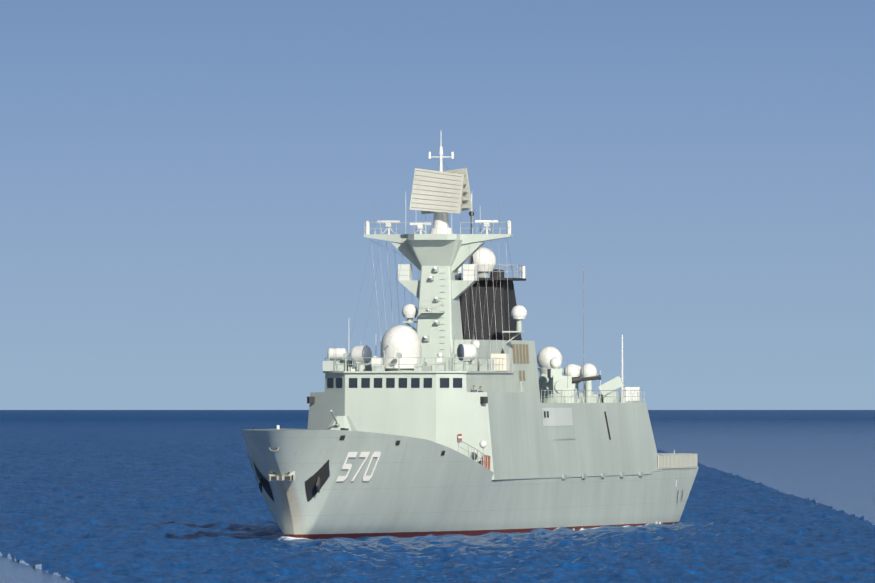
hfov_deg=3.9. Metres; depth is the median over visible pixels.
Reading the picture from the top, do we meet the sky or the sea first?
the sky
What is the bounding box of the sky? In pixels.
[0,0,874,409]
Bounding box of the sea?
[0,410,874,582]
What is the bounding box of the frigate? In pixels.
[241,141,698,539]
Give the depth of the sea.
1075.60 m
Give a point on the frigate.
(452, 414)

